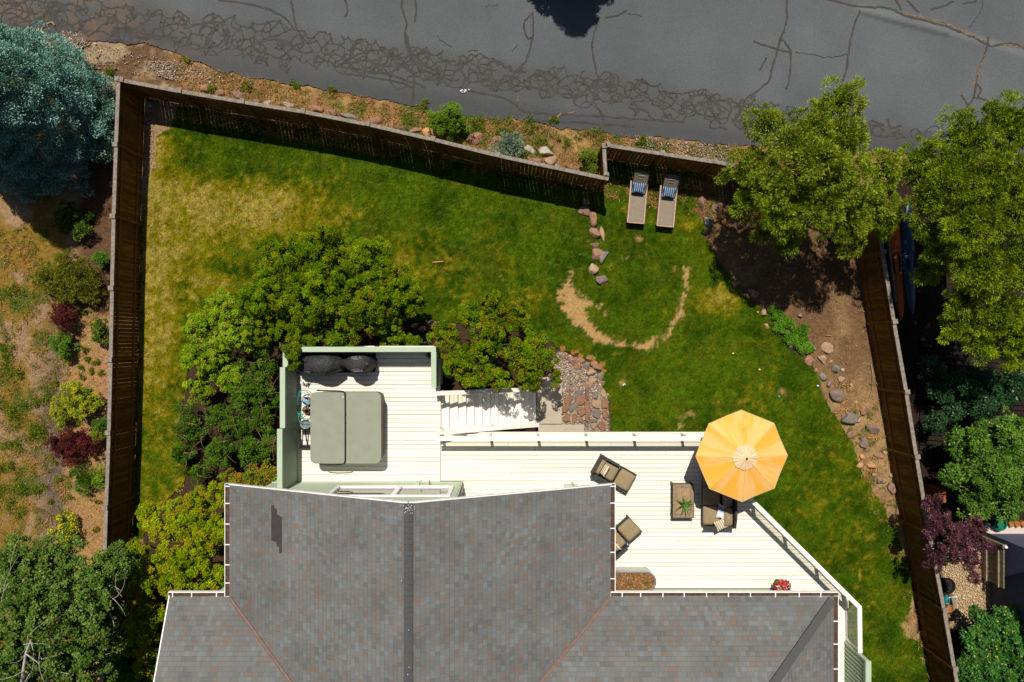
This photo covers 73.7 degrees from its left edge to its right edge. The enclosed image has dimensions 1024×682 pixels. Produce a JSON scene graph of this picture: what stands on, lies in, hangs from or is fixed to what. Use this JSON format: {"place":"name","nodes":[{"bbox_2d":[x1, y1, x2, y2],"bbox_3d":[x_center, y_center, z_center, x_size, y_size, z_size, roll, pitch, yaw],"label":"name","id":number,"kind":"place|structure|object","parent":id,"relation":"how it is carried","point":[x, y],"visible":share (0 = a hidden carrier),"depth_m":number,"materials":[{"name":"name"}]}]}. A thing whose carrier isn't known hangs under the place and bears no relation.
{"place":"outdoors","nodes":[
{"label":"outdoors","id":0,"kind":"place"},
{"bbox_2d":[0,0,1023,162],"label":"street","id":1,"kind":"structure","parent":0,"point":[702,71],"depth_m":26.69,"materials":[{"name":"grey asphalt"}]},
{"bbox_2d":[0,33,1023,681],"bbox_3d":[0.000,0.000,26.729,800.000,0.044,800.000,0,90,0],"label":"ground","id":2,"kind":"structure","parent":0,"point":[836,291],"depth_m":26.73,"materials":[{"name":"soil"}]},
{"bbox_2d":[0,348,16,374],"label":"weed clump","id":3,"kind":"object","parent":2,"relation":"on","point":[6,358],"visible":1,"depth_m":26.58,"materials":[{"name":"green plant"}]},
{"bbox_2d":[0,436,24,453],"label":"weed clump","id":4,"kind":"object","parent":2,"relation":"on","point":[13,445],"visible":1,"depth_m":26.59,"materials":[{"name":"green plant"}]},
{"bbox_2d":[0,283,25,309],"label":"weed clump","id":5,"kind":"object","parent":2,"relation":"on","point":[13,290],"visible":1,"depth_m":26.60,"materials":[{"name":"green plant"}]},
{"bbox_2d":[1,365,25,381],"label":"weed clump","id":6,"kind":"object","parent":2,"relation":"on","point":[10,370],"visible":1,"depth_m":26.59,"materials":[{"name":"green plant"}]},
{"bbox_2d":[0,495,27,523],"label":"weed clump","id":7,"kind":"object","parent":2,"relation":"on","point":[10,502],"visible":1,"depth_m":26.59,"materials":[{"name":"green plant"}]},
{"bbox_2d":[6,399,28,434],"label":"weed clump","id":8,"kind":"object","parent":2,"relation":"on","point":[13,419],"visible":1,"depth_m":26.59,"materials":[{"name":"green plant"}]},
{"bbox_2d":[10,481,27,497],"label":"weed clump","id":9,"kind":"object","parent":2,"relation":"on","point":[21,489],"visible":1,"depth_m":26.58,"materials":[{"name":"green plant"}]},
{"bbox_2d":[27,417,49,440],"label":"weed clump","id":10,"kind":"object","parent":2,"relation":"on","point":[35,426],"visible":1,"depth_m":26.57,"materials":[{"name":"green plant"}]},
{"bbox_2d":[27,383,58,409],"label":"weed clump","id":11,"kind":"object","parent":2,"relation":"on","point":[34,400],"visible":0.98,"depth_m":26.59,"materials":[{"name":"green plant"}]},
{"bbox_2d":[0,19,115,203],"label":"blue spruce","id":12,"kind":"object","parent":2,"relation":"on","point":[20,53],"visible":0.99,"depth_m":24.54,"materials":[{"name":"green plant"}]},
{"bbox_2d":[45,297,75,334],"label":"barberry shrub","id":13,"kind":"object","parent":2,"relation":"on","point":[61,312],"visible":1,"depth_m":26.07,"materials":[{"name":"red plant"}]},
{"bbox_2d":[47,510,78,543],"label":"potentilla shrub","id":14,"kind":"object","parent":2,"relation":"on","point":[63,528],"visible":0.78,"depth_m":26.21,"materials":[{"name":"yellow plant"}]},
{"bbox_2d":[47,329,81,362],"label":"garden shrub","id":15,"kind":"object","parent":2,"relation":"on","point":[63,341],"visible":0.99,"depth_m":26.17,"materials":[{"name":"green plant"}]},
{"bbox_2d":[29,246,107,304],"bbox_3d":[-17.098,-2.470,26.018,3.108,1.372,2.270,0,90,0],"label":"mugo shrub","id":16,"kind":"object","parent":2,"relation":"on","point":[74,271],"visible":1,"depth_m":25.87,"materials":[{"name":"green plant"}]},
{"bbox_2d":[0,533,139,681],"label":"birch tree","id":17,"kind":"object","parent":2,"relation":"on","point":[37,604],"visible":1,"depth_m":21.32,"materials":[{"name":"green plant"}]},
{"bbox_2d":[52,199,94,241],"bbox_3d":[-16.829,-4.594,26.225,1.861,0.970,1.326,29,90,0],"label":"garden shrub","id":18,"kind":"object","parent":2,"relation":"on","point":[70,216],"visible":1,"depth_m":26.12,"materials":[{"name":"green plant"}]},
{"bbox_2d":[44,426,103,467],"bbox_3d":[-16.742,3.988,26.110,1.964,1.191,1.663,-28,90,0],"label":"barberry shrub","id":19,"kind":"object","parent":2,"relation":"on","point":[70,454],"visible":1,"depth_m":25.98,"materials":[{"name":"red plant"}]},
{"bbox_2d":[49,380,104,429],"bbox_3d":[-16.871,2.460,26.162,2.137,1.094,1.724,-44,90,0],"label":"euonymus shrub","id":20,"kind":"object","parent":2,"relation":"on","point":[76,398],"visible":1,"depth_m":25.98,"materials":[{"name":"yellow plant"}]},
{"bbox_2d":[67,463,102,498],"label":"garden shrub","id":21,"kind":"object","parent":2,"relation":"on","point":[84,480],"visible":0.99,"depth_m":26.16,"materials":[{"name":"green plant"}]},
{"bbox_2d":[89,463,105,489],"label":"garden shrub","id":22,"kind":"object","parent":2,"relation":"on","point":[99,481],"visible":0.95,"depth_m":26.09,"materials":[{"name":"green plant"}]},
{"bbox_2d":[88,426,106,444],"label":"garden shrub","id":23,"kind":"object","parent":2,"relation":"on","point":[95,433],"visible":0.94,"depth_m":26.18,"materials":[{"name":"green plant"}]},
{"bbox_2d":[88,317,108,344],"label":"garden shrub","id":24,"kind":"object","parent":2,"relation":"on","point":[98,334],"visible":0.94,"depth_m":26.03,"materials":[{"name":"green plant"}]},
{"bbox_2d":[91,415,106,431],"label":"garden shrub","id":25,"kind":"object","parent":2,"relation":"on","point":[99,423],"visible":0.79,"depth_m":26.12,"materials":[{"name":"green plant"}]},
{"bbox_2d":[90,250,110,267],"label":"garden shrub","id":26,"kind":"object","parent":2,"relation":"on","point":[99,257],"visible":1,"depth_m":26.16,"materials":[{"name":"green plant"}]},
{"bbox_2d":[99,76,144,681],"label":"wooden fence","id":27,"kind":"object","parent":2,"relation":"on","point":[125,217],"visible":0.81,"depth_m":25.68,"materials":[{"name":"brown wood"}]},
{"bbox_2d":[99,627,160,681],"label":"laurel shrub","id":28,"kind":"object","parent":2,"relation":"on","point":[125,672],"visible":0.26,"depth_m":24.99,"materials":[{"name":"green plant"}]},
{"bbox_2d":[113,473,236,681],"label":"vine maple","id":29,"kind":"object","parent":2,"relation":"on","point":[162,572],"visible":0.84,"depth_m":23.98,"materials":[{"name":"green plant"}]},
{"bbox_2d":[179,286,254,405],"bbox_3d":[-10.927,0.298,25.424,2.857,2.586,4.586,18,90,0],"label":"honeysuckle shrub","id":30,"kind":"object","parent":2,"relation":"on","point":[208,357],"visible":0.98,"depth_m":24.95,"materials":[{"name":"green plant"}]},
{"bbox_2d":[168,338,281,485],"bbox_3d":[-10.684,2.585,25.626,4.949,2.213,5.919,0,90,0],"label":"overgrown shrub","id":31,"kind":"object","parent":2,"relation":"on","point":[248,389],"visible":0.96,"depth_m":25.38,"materials":[{"name":"green plant"}]},
{"bbox_2d":[222,458,276,486],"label":"maple shrub","id":32,"kind":"object","parent":2,"relation":"on","point":[258,475],"visible":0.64,"depth_m":24.88,"materials":[{"name":"green plant"}]},
{"bbox_2d":[118,76,608,191],"bbox_3d":[-5.375,-7.832,25.757,18.187,1.886,0.407,11,90,0],"label":"wooden fence","id":33,"kind":"object","parent":2,"relation":"on","point":[243,106],"visible":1,"depth_m":25.59,"materials":[{"name":"brown wood"}]},
{"bbox_2d":[60,30,730,161],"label":"gravel","id":34,"kind":"structure","parent":2,"relation":"on","point":[161,71],"depth_m":26.68,"materials":[{"name":"grey gravel"}]},
{"bbox_2d":[426,101,474,141],"bbox_3d":[-2.362,-8.403,26.164,1.900,1.101,1.411,-20,90,0],"label":"verge bush","id":35,"kind":"object","parent":2,"relation":"on","point":[437,119],"visible":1,"depth_m":25.98,"materials":[{"name":"green plant"}]},
{"bbox_2d":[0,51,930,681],"bbox_3d":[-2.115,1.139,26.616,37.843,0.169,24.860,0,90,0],"label":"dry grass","id":36,"kind":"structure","parent":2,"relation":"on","point":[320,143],"depth_m":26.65,"materials":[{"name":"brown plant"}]},
{"bbox_2d":[466,132,483,145],"bbox_3d":[-1.424,-7.927,26.719,0.744,0.373,0.499,-29,90,0],"label":"rock","id":37,"kind":"object","parent":2,"relation":"on","point":[473,138],"visible":0.98,"depth_m":26.61,"materials":[{"name":"stone"}]},
{"bbox_2d":[472,113,499,132],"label":"verge weeds","id":38,"kind":"object","parent":2,"relation":"on","point":[479,127],"visible":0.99,"depth_m":26.58,"materials":[{"name":"green plant"}]},
{"bbox_2d":[436,388,538,434],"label":"staircase","id":39,"kind":"structure","parent":2,"relation":"on","point":[458,411],"depth_m":25.29,"materials":[{"name":"beige paint"}]},
{"bbox_2d":[426,289,561,393],"bbox_3d":[-0.645,0.002,24.889,4.946,3.633,3.699,0,90,0],"label":"maple tree","id":40,"kind":"object","parent":2,"relation":"on","point":[466,355],"visible":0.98,"depth_m":23.88,"materials":[{"name":"green plant"}]},
{"bbox_2d":[153,470,838,681],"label":"house","id":41,"kind":"structure","parent":2,"relation":"on","point":[386,581],"depth_m":20.95,"materials":[{"name":"grey"}]},
{"bbox_2d":[329,485,453,496],"bbox_3d":[-4.015,5.030,22.840,4.030,1.480,0.090,0,90,0],"label":"window","id":42,"kind":"structure","parent":41,"relation":"in","point":[354,490],"depth_m":22.95,"materials":[{"name":"white metal"}]},
{"bbox_2d":[492,114,513,135],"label":"verge weeds","id":43,"kind":"object","parent":2,"relation":"on","point":[500,129],"visible":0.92,"depth_m":26.59,"materials":[{"name":"green plant"}]},
{"bbox_2d":[489,131,526,156],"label":"sagebrush","id":44,"kind":"object","parent":2,"relation":"on","point":[508,145],"visible":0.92,"depth_m":26.13,"materials":[{"name":"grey plant"}]},
{"bbox_2d":[506,110,550,145],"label":"verge weeds","id":45,"kind":"object","parent":2,"relation":"on","point":[525,128],"visible":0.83,"depth_m":26.60,"materials":[{"name":"green plant"}]},
{"bbox_2d":[298,346,848,681],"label":"deck","id":46,"kind":"structure","parent":2,"relation":"on","point":[754,549],"depth_m":24.40,"materials":[{"name":"beige paint"}]},
{"bbox_2d":[277,423,299,488],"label":"parapet wall","id":47,"kind":"structure","parent":46,"relation":"attached to","point":[287,457],"depth_m":23.29,"materials":[{"name":"green paint"}]},
{"bbox_2d":[280,366,299,427],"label":"parapet wall","id":48,"kind":"structure","parent":46,"relation":"attached to","point":[289,384],"depth_m":23.40,"materials":[{"name":"green"}]},
{"bbox_2d":[297,423,309,447],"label":"tub steps","id":49,"kind":"structure","parent":46,"relation":"on","point":[299,427],"depth_m":24.16,"materials":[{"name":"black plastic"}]},
{"bbox_2d":[298,353,375,373],"bbox_3d":[-6.417,0.811,24.389,3.123,0.018,0.732,0,90,0],"label":"grill mat","id":50,"kind":"object","parent":46,"relation":"on","point":[346,355],"visible":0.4,"depth_m":24.38,"materials":[{"name":"black plastic"}]},
{"bbox_2d":[295,353,345,375],"bbox_3d":[-6.727,0.834,23.750,1.633,1.060,0.780,0,90,0],"label":"covered barbecue","id":51,"kind":"object","parent":50,"relation":"on","point":[323,364],"visible":0.95,"depth_m":23.44,"materials":[{"name":"fabric"}]},
{"bbox_2d":[340,354,376,373],"bbox_3d":[-5.393,0.823,23.747,1.198,1.065,0.710,0,90,0],"label":"covered smoker","id":52,"kind":"object","parent":50,"relation":"on","point":[361,364],"visible":1,"depth_m":23.35,"materials":[{"name":"black fabric"}]},
{"bbox_2d":[310,389,383,464],"bbox_3d":[-5.737,2.984,23.939,2.445,0.922,2.610,0,90,0],"label":"hot tub","id":53,"kind":"object","parent":46,"relation":"on","point":[346,427],"visible":1,"depth_m":23.55,"materials":[{"name":"plastic"}]},
{"bbox_2d":[297,347,442,351],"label":"parapet wall","id":54,"kind":"structure","parent":46,"relation":"attached to","point":[369,349],"depth_m":23.32,"materials":[{"name":"white"}]},
{"bbox_2d":[431,351,442,387],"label":"parapet wall","id":55,"kind":"structure","parent":46,"relation":"attached to","point":[435,371],"depth_m":23.51,"materials":[{"name":"green"}]},
{"bbox_2d":[590,453,621,482],"bbox_3d":[3.292,4.509,23.985,0.855,0.830,0.765,30,90,0],"label":"club chair","id":56,"kind":"object","parent":46,"relation":"on","point":[601,462],"visible":0.88,"depth_m":23.84,"materials":[{"name":"fabric"}]},
{"bbox_2d":[616,531,629,558],"bbox_3d":[3.536,7.165,23.985,0.855,0.830,0.765,-42,90,0],"label":"club chair","id":57,"kind":"object","parent":46,"relation":"on","point":[621,541],"visible":0.21,"depth_m":23.96,"materials":[{"name":"fabric"}]},
{"bbox_2d":[611,465,636,492],"bbox_3d":[3.957,4.886,24.170,0.600,0.460,0.755,30,90,0],"label":"ottoman","id":58,"kind":"object","parent":46,"relation":"on","point":[624,478],"visible":0.91,"depth_m":23.95,"materials":[{"name":"fabric"}]},
{"bbox_2d":[616,515,641,542],"bbox_3d":[4.121,6.639,24.170,0.600,0.460,0.755,-42,90,0],"label":"ottoman","id":59,"kind":"object","parent":46,"relation":"on","point":[629,529],"visible":0.92,"depth_m":23.95,"materials":[{"name":"fabric"}]},
{"bbox_2d":[616,567,655,589],"bbox_3d":[3.935,8.400,24.037,2.198,0.723,0.707,0,90,0],"label":"planter trough","id":60,"kind":"object","parent":46,"relation":"on","point":[635,578],"visible":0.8,"depth_m":23.87,"materials":[{"name":"brown soil"}]},
{"bbox_2d":[436,433,862,652],"bbox_3d":[5.775,4.864,23.910,16.396,1.020,4.954,27,90,0],"label":"deck railing","id":61,"kind":"object","parent":46,"relation":"on","point":[633,437],"visible":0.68,"depth_m":23.40,"materials":[{"name":"beige paint"}]},
{"bbox_2d":[670,481,693,517],"bbox_3d":[6.011,5.610,24.172,0.766,0.456,1.221,0,90,0],"label":"coffee table","id":62,"kind":"object","parent":46,"relation":"on","point":[680,490],"visible":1,"depth_m":23.95,"materials":[{"name":"wood"}]},
{"bbox_2d":[676,495,693,512],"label":"aloe plant","id":63,"kind":"object","parent":62,"relation":"on","point":[685,505],"visible":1,"depth_m":23.78,"materials":[{"name":"green plant"}]},
{"bbox_2d":[701,474,736,528],"bbox_3d":[7.260,5.450,23.995,1.100,0.810,2.215,0,90,0],"label":"sofa","id":64,"kind":"object","parent":46,"relation":"on","point":[712,500],"visible":0.58,"depth_m":23.94,"materials":[{"name":"fabric"}]},
{"bbox_2d":[695,410,787,501],"bbox_3d":[7.440,3.720,22.982,2.782,2.837,2.782,-23,90,0],"label":"patio umbrella","id":65,"kind":"object","parent":46,"relation":"on","point":[741,455],"visible":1,"depth_m":21.99,"materials":[{"name":"yellow fabric"}]},
{"bbox_2d":[774,579,790,589],"bbox_3d":[9.473,8.635,24.066,0.626,0.669,0.663,0,90,0],"label":"flower pot","id":66,"kind":"object","parent":46,"relation":"on","point":[781,584],"visible":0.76,"depth_m":23.85,"materials":[{"name":"red plant"}]},
{"bbox_2d":[844,641,870,681],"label":"privacy screen","id":67,"kind":"object","parent":46,"relation":"attached to","point":[857,667],"visible":1,"depth_m":23.64,"materials":[{"name":"green"}]},
{"bbox_2d":[544,351,609,433],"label":"gravel","id":68,"kind":"structure","parent":2,"relation":"on","point":[578,385],"depth_m":26.67,"materials":[{"name":"gravel"}]},
{"bbox_2d":[584,400,590,421],"bbox_3d":[2.957,2.748,26.667,0.258,0.106,0.850,0,90,0],"label":"flagstone","id":69,"kind":"object","parent":2,"relation":"on","point":[587,409],"visible":1,"depth_m":26.61,"materials":[{"name":"stone"}]},
{"bbox_2d":[577,146,599,173],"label":"shrub","id":70,"kind":"object","parent":2,"relation":"on","point":[589,159],"visible":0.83,"depth_m":26.19,"materials":[{"name":"green plant"}]},
{"bbox_2d":[589,212,596,227],"bbox_3d":[3.159,-4.733,26.683,0.284,0.423,0.614,-6,90,0],"label":"rock","id":71,"kind":"object","parent":2,"relation":"on","point":[593,219],"visible":1,"depth_m":26.54,"materials":[{"name":"stone"}]},
{"bbox_2d":[581,124,608,145],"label":"verge weeds","id":72,"kind":"object","parent":2,"relation":"on","point":[594,132],"visible":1,"depth_m":26.60,"materials":[{"name":"green plant"}]},
{"bbox_2d":[592,248,603,259],"bbox_3d":[3.345,-3.417,26.729,0.508,0.399,0.518,0,90,0],"label":"rock","id":73,"kind":"object","parent":2,"relation":"on","point":[596,253],"visible":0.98,"depth_m":26.61,"materials":[{"name":"stone"}]},
{"bbox_2d":[596,143,608,182],"bbox_3d":[3.398,-6.578,25.757,0.195,1.886,1.229,-3,90,0],"label":"wooden fence","id":74,"kind":"object","parent":2,"relation":"on","point":[602,164],"visible":0.91,"depth_m":24.87,"materials":[{"name":"grey wood"}]},
{"bbox_2d":[606,141,869,205],"bbox_3d":[8.416,-6.258,25.757,10.190,1.886,0.481,12,90,0],"label":"wooden fence","id":75,"kind":"object","parent":2,"relation":"on","point":[703,166],"visible":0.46,"depth_m":25.59,"materials":[{"name":"brown wood"}]},
{"bbox_2d":[767,305,814,355],"bbox_3d":[10.867,-0.464,26.555,1.217,0.397,2.468,-41,90,0],"label":"ground cover plant","id":76,"kind":"object","parent":2,"relation":"on","point":[797,336],"visible":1,"depth_m":26.49,"materials":[{"name":"green plant"}]},
{"bbox_2d":[715,75,909,259],"bbox_3d":[10.265,-5.599,23.540,6.386,6.350,5.739,0,90,0],"label":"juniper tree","id":77,"kind":"object","parent":2,"relation":"on","point":[821,142],"visible":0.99,"depth_m":22.07,"materials":[{"name":"green plant"}]},
{"bbox_2d":[821,342,833,353],"bbox_3d":[12.337,0.282,26.707,0.570,0.299,0.414,22,90,0],"label":"rock","id":78,"kind":"object","parent":2,"relation":"on","point":[826,347],"visible":1,"depth_m":26.62,"materials":[{"name":"stone"}]},
{"bbox_2d":[829,389,844,401],"bbox_3d":[12.695,2.125,26.680,0.609,0.346,0.529,0,90,0],"label":"rock","id":79,"kind":"object","parent":2,"relation":"on","point":[837,395],"visible":1,"depth_m":26.57,"materials":[{"name":"stone"}]},
{"bbox_2d":[841,411,858,423],"bbox_3d":[13.214,3.005,26.661,0.655,0.465,0.461,13,90,0],"label":"rock","id":80,"kind":"object","parent":2,"relation":"on","point":[851,418],"visible":1,"depth_m":26.52,"materials":[{"name":"stone"}]},
{"bbox_2d":[880,236,896,301],"bbox_3d":[14.283,-2.723,26.177,0.079,1.045,2.525,-7,90,0],"label":"kayak rack","id":81,"kind":"object","parent":2,"relation":"on","point":[892,272],"visible":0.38,"depth_m":25.66,"materials":[{"name":"brown wood"}]},
{"bbox_2d":[888,204,904,319],"bbox_3d":[14.792,-3.082,26.255,0.455,0.376,4.614,-5,90,0],"label":"kayak","id":82,"kind":"object","parent":2,"relation":"on","point":[895,244],"visible":0.77,"depth_m":26.14,"materials":[{"name":"plastic"}]},
{"bbox_2d":[855,207,958,681],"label":"wooden fence","id":83,"kind":"object","parent":2,"relation":"on","point":[937,647],"visible":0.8,"depth_m":25.71,"materials":[{"name":"brown wood"}]},
{"bbox_2d":[901,201,915,314],"bbox_3d":[15.180,-3.165,26.121,0.614,0.348,4.381,0,90,0],"label":"kayak","id":84,"kind":"object","parent":2,"relation":"on","point":[908,256],"visible":0.85,"depth_m":26.01,"materials":[{"name":"blue plastic"}]},
{"bbox_2d":[940,577,955,594],"bbox_3d":[16.790,9.458,26.520,0.660,0.360,0.660,0,90,0],"label":"plant pot","id":85,"kind":"object","parent":2,"relation":"on","point":[948,585],"visible":0.77,"depth_m":26.41,"materials":[{"name":"black plastic"}]},
{"bbox_2d":[920,493,996,584],"bbox_3d":[15.608,7.114,25.126,3.349,3.165,2.660,27,90,0],"label":"purple plum tree","id":86,"kind":"object","parent":2,"relation":"on","point":[959,533],"visible":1,"depth_m":24.05,"materials":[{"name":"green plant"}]},
{"bbox_2d":[895,89,1023,372],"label":"juniper tree","id":87,"kind":"object","parent":2,"relation":"on","point":[956,227],"visible":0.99,"depth_m":21.58,"materials":[{"name":"green plant"}]},
{"bbox_2d":[942,547,990,629],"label":"gravel","id":88,"kind":"structure","parent":2,"relation":"on","point":[961,610],"depth_m":26.68,"materials":[{"name":"beige gravel"}]},
{"bbox_2d":[948,594,958,618],"bbox_3d":[17.159,10.322,26.560,0.120,0.260,0.907,-12,90,0],"label":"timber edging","id":89,"kind":"object","parent":88,"relation":"on","point":[954,613],"visible":0.86,"depth_m":26.43,"materials":[{"name":"wood"}]},
{"bbox_2d":[917,354,1023,434],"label":"rhododendron","id":90,"kind":"object","parent":2,"relation":"on","point":[984,408],"visible":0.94,"depth_m":25.25,"materials":[{"name":"green plant"}]},
{"bbox_2d":[937,404,1023,522],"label":"rhododendron","id":91,"kind":"object","parent":2,"relation":"on","point":[966,440],"visible":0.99,"depth_m":24.54,"materials":[{"name":"green plant"}]},
{"bbox_2d":[955,602,1023,681],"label":"rhododendron","id":92,"kind":"object","parent":2,"relation":"on","point":[985,634],"visible":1,"depth_m":24.78,"materials":[{"name":"green plant"}]},
{"bbox_2d":[980,535,1007,587],"bbox_3d":[18.350,8.430,26.000,0.150,1.400,1.690,0,90,0],"label":"bench","id":93,"kind":"object","parent":2,"relation":"on","point":[996,571],"visible":0.92,"depth_m":25.94,"materials":[{"name":"brown wood"}]},
{"bbox_2d":[988,533,1023,681],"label":"patio","id":94,"kind":"structure","parent":2,"relation":"on","point":[1012,590],"depth_m":25.59,"materials":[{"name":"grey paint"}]},
{"bbox_2d":[132,105,930,681],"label":"lawn","id":95,"kind":"structure","parent":0,"point":[572,307],"depth_m":26.69,"materials":[{"name":"plant"}]},
{"bbox_2d":[234,221,422,369],"bbox_3d":[-6.543,-1.597,24.593,6.808,4.243,5.250,0,90,0],"label":"maple tree","id":96,"kind":"object","parent":95,"relation":"on","point":[265,300],"visible":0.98,"depth_m":23.55,"materials":[{"name":"green plant"}]},
{"bbox_2d":[626,170,649,223],"bbox_3d":[4.852,-5.500,26.239,0.678,0.903,1.937,5,90,0],"label":"sun lounger","id":97,"kind":"object","parent":95,"relation":"on","point":[636,208],"visible":1,"depth_m":26.34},
{"bbox_2d":[632,182,645,193],"bbox_3d":[4.844,-5.852,26.100,0.500,0.150,0.400,7,112,0],"label":"throw pillow","id":98,"kind":"object","parent":97,"relation":"on","point":[638,187],"visible":1,"depth_m":26.03,"materials":[{"name":"blue fabric"}]},
{"bbox_2d":[655,174,679,227],"bbox_3d":[5.997,-5.362,26.241,0.678,0.898,1.922,5,90,0],"label":"sun lounger","id":99,"kind":"object","parent":95,"relation":"on","point":[666,211],"visible":0.98,"depth_m":26.34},
{"bbox_2d":[661,186,675,197],"bbox_3d":[5.998,-5.687,26.100,0.500,0.150,0.400,7,112,0],"label":"throw pillow","id":100,"kind":"object","parent":99,"relation":"on","point":[668,192],"visible":1,"depth_m":26.04,"materials":[{"name":"blue fabric"}]},
{"bbox_2d":[700,201,926,662],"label":"leaf litter","id":101,"kind":"object","parent":95,"relation":"on","point":[829,355],"visible":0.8,"depth_m":26.67,"materials":[{"name":"brown plant"}]},
{"bbox_2d":[536,377,583,433],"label":"path","id":102,"kind":"structure","parent":0,"point":[548,408],"depth_m":26.65,"materials":[{"name":"concrete"}]},
{"bbox_2d":[925,485,945,502],"bbox_3d":[16.270,5.862,26.250,0.280,0.900,0.500,0,90,0],"label":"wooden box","id":103,"kind":"object","parent":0,"point":[932,490],"visible":0.61,"depth_m":26.12,"materials":[{"name":"orange wood"}]},
{"bbox_2d":[919,338,1023,455],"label":"walkway","id":104,"kind":"structure","parent":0,"point":[924,437],"depth_m":26.65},
{"bbox_2d":[981,526,1023,533],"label":"patio","id":105,"kind":"structure","parent":0,"point":[1007,530],"depth_m":26.64,"materials":[{"name":"concrete"}]},
{"bbox_2d":[991,518,1006,530],"bbox_3d":[18.902,7.095,26.479,0.500,0.321,0.500,0,90,0],"label":"hose pot","id":106,"kind":"object","parent":105,"relation":"on","point":[997,525],"visible":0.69,"depth_m":26.44,"materials":[{"name":"green plastic"}]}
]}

